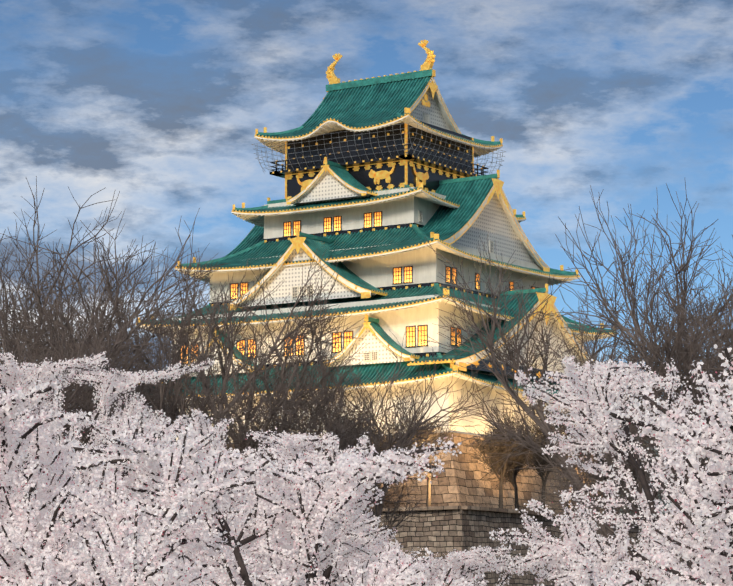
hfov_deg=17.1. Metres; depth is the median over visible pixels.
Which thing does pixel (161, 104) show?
sky
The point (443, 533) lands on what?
honmaru plateau wall
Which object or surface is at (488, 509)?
plateau coping stones
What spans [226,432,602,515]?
stone tower base
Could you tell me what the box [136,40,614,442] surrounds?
osaka castle tower
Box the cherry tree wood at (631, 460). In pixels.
[0,348,732,585]
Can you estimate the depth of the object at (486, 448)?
229.45 m
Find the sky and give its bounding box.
[0,0,732,433]
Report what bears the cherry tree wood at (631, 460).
on the ground surface
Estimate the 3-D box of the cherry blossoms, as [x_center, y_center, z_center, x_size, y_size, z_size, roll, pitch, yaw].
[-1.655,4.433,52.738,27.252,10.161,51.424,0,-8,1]
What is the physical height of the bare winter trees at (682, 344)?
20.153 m
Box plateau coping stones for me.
[364,506,627,522]
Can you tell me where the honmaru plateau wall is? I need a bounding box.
[176,509,702,585]
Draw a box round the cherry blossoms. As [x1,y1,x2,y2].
[0,344,732,585]
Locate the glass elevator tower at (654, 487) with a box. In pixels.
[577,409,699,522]
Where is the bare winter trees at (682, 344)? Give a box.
[0,176,732,584]

